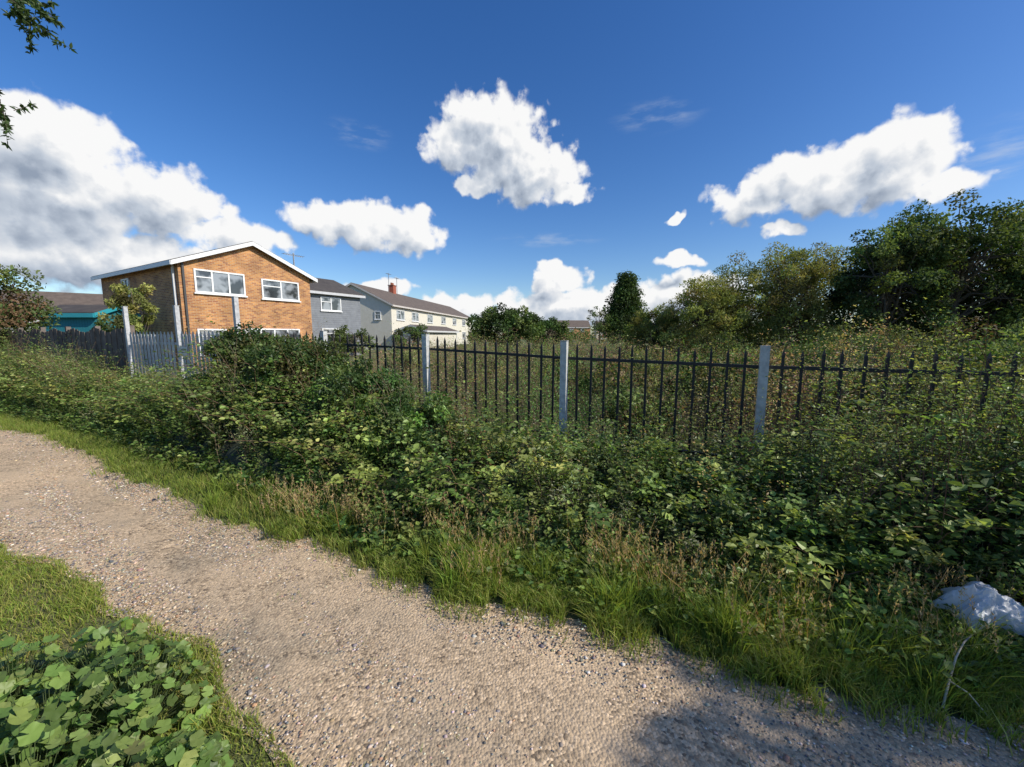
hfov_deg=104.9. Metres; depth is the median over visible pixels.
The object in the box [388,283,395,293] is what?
chimneys
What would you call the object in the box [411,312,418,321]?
upper window
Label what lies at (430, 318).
upper window
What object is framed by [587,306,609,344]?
larch tree
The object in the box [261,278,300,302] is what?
upper right window
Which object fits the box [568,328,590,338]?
walls
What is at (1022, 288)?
oak tree
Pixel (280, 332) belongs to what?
lower window
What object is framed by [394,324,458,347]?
garage
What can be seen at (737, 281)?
willow tree
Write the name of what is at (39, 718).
mallow plant
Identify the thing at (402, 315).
upper window
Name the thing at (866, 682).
grass verge
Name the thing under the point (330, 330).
lower window
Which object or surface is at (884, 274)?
oak tree
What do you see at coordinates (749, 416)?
meadow weeds
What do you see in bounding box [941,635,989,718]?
dead branch
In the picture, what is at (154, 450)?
ground ivy
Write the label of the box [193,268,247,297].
upper left window
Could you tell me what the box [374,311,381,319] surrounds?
gable window
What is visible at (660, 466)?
nettle hedge
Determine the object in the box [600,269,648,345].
cypress tree
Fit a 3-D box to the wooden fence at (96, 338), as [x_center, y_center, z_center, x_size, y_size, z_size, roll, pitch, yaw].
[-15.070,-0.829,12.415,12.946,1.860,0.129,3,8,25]
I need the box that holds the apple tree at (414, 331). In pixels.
[391,323,431,350]
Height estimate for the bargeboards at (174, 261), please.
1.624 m
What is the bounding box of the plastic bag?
[930,581,1023,635]
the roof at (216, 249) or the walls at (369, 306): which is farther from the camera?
the walls at (369, 306)
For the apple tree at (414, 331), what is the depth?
35.32 m
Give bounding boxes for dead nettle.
[921,602,1023,681]
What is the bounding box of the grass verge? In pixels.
[0,410,1023,763]
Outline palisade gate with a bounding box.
[121,296,240,384]
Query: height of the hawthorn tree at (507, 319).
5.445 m
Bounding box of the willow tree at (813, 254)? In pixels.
[752,241,855,349]
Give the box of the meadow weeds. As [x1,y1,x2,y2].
[177,304,1023,474]
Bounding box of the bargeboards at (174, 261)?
[90,242,317,282]
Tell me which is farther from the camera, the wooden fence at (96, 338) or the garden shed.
the garden shed
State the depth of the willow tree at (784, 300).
22.09 m
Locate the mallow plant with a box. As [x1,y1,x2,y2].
[0,616,233,766]
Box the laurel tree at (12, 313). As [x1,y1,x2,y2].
[0,264,62,357]
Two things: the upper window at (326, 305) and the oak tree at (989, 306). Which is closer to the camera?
the oak tree at (989, 306)
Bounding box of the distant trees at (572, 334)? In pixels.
[469,316,984,343]
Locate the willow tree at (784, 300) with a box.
[727,241,847,354]
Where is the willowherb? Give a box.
[0,291,1023,562]
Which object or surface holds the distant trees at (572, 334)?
on the ground at (230, 738)
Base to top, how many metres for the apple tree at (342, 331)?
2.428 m
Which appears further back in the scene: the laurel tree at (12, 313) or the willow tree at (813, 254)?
the willow tree at (813, 254)
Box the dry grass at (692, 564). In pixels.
[236,469,1023,669]
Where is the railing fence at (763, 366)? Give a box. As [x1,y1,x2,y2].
[242,329,1023,468]
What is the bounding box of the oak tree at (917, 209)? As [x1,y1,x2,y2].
[830,199,979,338]
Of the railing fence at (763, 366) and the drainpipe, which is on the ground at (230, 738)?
the railing fence at (763, 366)
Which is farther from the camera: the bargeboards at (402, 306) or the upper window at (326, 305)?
the bargeboards at (402, 306)
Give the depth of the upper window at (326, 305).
29.39 m
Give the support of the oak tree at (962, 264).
on the ground at (230, 738)
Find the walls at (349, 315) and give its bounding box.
[310,293,361,355]
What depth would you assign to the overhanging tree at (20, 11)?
2.78 m
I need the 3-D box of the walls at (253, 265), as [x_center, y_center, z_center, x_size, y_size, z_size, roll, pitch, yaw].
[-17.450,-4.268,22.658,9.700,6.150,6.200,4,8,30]
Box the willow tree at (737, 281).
[684,250,791,356]
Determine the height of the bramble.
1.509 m
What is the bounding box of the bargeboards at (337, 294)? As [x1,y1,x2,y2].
[310,290,364,297]
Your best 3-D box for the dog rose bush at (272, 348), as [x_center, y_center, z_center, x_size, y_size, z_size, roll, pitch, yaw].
[-3.676,-0.014,5.825,3.529,1.841,1.712,3,8,26]
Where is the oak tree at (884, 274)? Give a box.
[823,222,962,345]
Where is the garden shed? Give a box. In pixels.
[41,305,140,361]
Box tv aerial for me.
[281,253,304,265]
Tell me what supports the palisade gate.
on the ground at (230, 738)
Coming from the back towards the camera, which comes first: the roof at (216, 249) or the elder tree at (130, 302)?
the roof at (216, 249)
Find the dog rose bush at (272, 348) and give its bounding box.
[170,321,364,421]
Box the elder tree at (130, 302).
[103,281,159,371]
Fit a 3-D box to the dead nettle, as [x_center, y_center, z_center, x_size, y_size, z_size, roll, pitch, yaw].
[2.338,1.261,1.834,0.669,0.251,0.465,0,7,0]
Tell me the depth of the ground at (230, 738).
2.40 m
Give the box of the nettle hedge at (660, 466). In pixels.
[0,314,1023,641]
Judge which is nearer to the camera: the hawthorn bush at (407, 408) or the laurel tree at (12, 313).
the hawthorn bush at (407, 408)
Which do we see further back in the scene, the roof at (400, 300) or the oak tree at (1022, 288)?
the roof at (400, 300)
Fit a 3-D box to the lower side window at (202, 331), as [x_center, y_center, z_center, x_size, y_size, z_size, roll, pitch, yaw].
[-14.203,-1.966,18.721,0.110,1.260,1.320,4,8,30]
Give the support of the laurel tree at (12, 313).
on the ground at (230, 738)
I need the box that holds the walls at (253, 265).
[101,246,311,368]
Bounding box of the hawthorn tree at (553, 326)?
[524,316,571,347]
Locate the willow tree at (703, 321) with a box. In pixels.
[654,274,750,355]
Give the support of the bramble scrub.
on the ground at (230, 738)
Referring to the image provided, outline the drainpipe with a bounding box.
[171,262,190,363]
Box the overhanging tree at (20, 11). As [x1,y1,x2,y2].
[0,0,77,150]
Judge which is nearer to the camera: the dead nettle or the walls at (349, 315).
the dead nettle
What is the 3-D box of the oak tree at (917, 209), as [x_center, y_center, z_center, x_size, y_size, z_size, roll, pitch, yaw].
[22.902,-5.898,23.613,6.513,9.177,6.600,0,7,0]
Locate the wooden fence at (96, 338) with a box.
[0,325,139,378]
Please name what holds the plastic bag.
on the ground ivy
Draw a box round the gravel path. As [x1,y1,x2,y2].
[0,428,1023,766]
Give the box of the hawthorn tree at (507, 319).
[465,302,545,349]
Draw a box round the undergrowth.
[0,378,1023,628]
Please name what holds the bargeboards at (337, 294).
attached to the roof at (327, 285)
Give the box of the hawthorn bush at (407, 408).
[281,356,481,467]
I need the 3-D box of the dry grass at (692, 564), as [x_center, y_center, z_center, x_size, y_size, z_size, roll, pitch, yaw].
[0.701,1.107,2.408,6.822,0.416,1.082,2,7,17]
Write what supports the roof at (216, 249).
on the walls at (253, 265)
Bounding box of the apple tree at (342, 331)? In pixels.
[334,325,375,352]
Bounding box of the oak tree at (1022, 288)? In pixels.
[989,247,1023,327]
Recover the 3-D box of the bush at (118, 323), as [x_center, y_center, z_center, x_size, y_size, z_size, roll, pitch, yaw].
[-12.995,-1.174,12.971,1.406,2.373,1.324,2,7,17]
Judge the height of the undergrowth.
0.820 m
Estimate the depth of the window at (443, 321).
60.17 m
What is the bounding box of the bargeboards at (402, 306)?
[346,283,467,318]
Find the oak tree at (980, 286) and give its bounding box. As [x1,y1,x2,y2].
[935,224,1023,332]
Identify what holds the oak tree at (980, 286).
on the ground at (230, 738)
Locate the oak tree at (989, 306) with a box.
[946,210,1023,360]
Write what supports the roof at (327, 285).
on the walls at (349, 315)
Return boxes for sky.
[0,0,1023,335]
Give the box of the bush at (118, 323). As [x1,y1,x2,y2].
[91,312,149,350]
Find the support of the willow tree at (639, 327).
on the ground at (230, 738)
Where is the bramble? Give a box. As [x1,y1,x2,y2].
[0,342,1023,594]
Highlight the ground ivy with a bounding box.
[0,396,1023,691]
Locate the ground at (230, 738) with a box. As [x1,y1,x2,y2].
[0,336,1019,766]
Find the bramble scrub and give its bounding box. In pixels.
[382,315,1023,457]
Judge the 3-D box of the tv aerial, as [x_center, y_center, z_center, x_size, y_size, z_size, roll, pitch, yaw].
[-12.629,-6.829,22.797,0.400,1.400,1.200,4,8,30]
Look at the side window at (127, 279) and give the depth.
20.36 m
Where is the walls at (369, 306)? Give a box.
[348,285,470,349]
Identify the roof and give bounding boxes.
[92,241,316,280]
[310,278,364,295]
[347,283,468,317]
[557,320,590,326]
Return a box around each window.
[120,278,130,296]
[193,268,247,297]
[197,329,226,355]
[249,328,299,340]
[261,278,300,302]
[320,296,341,311]
[322,328,344,342]
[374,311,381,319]
[396,310,404,320]
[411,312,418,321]
[427,314,432,322]
[441,316,445,324]
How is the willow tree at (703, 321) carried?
on the ground at (230, 738)
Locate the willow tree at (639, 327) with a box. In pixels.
[623,304,689,358]
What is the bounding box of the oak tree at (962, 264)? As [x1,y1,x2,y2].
[887,188,1023,351]
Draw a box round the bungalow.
[0,290,103,331]
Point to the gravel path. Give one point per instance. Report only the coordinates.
(554, 706)
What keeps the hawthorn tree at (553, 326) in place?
on the ground at (230, 738)
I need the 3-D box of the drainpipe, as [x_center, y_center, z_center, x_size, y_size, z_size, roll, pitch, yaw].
[-14.901,-3.039,17.780,0.557,4.700,0.113,0,7,1]
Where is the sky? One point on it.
(476, 155)
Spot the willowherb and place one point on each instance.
(940, 445)
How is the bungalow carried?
on the ground at (230, 738)

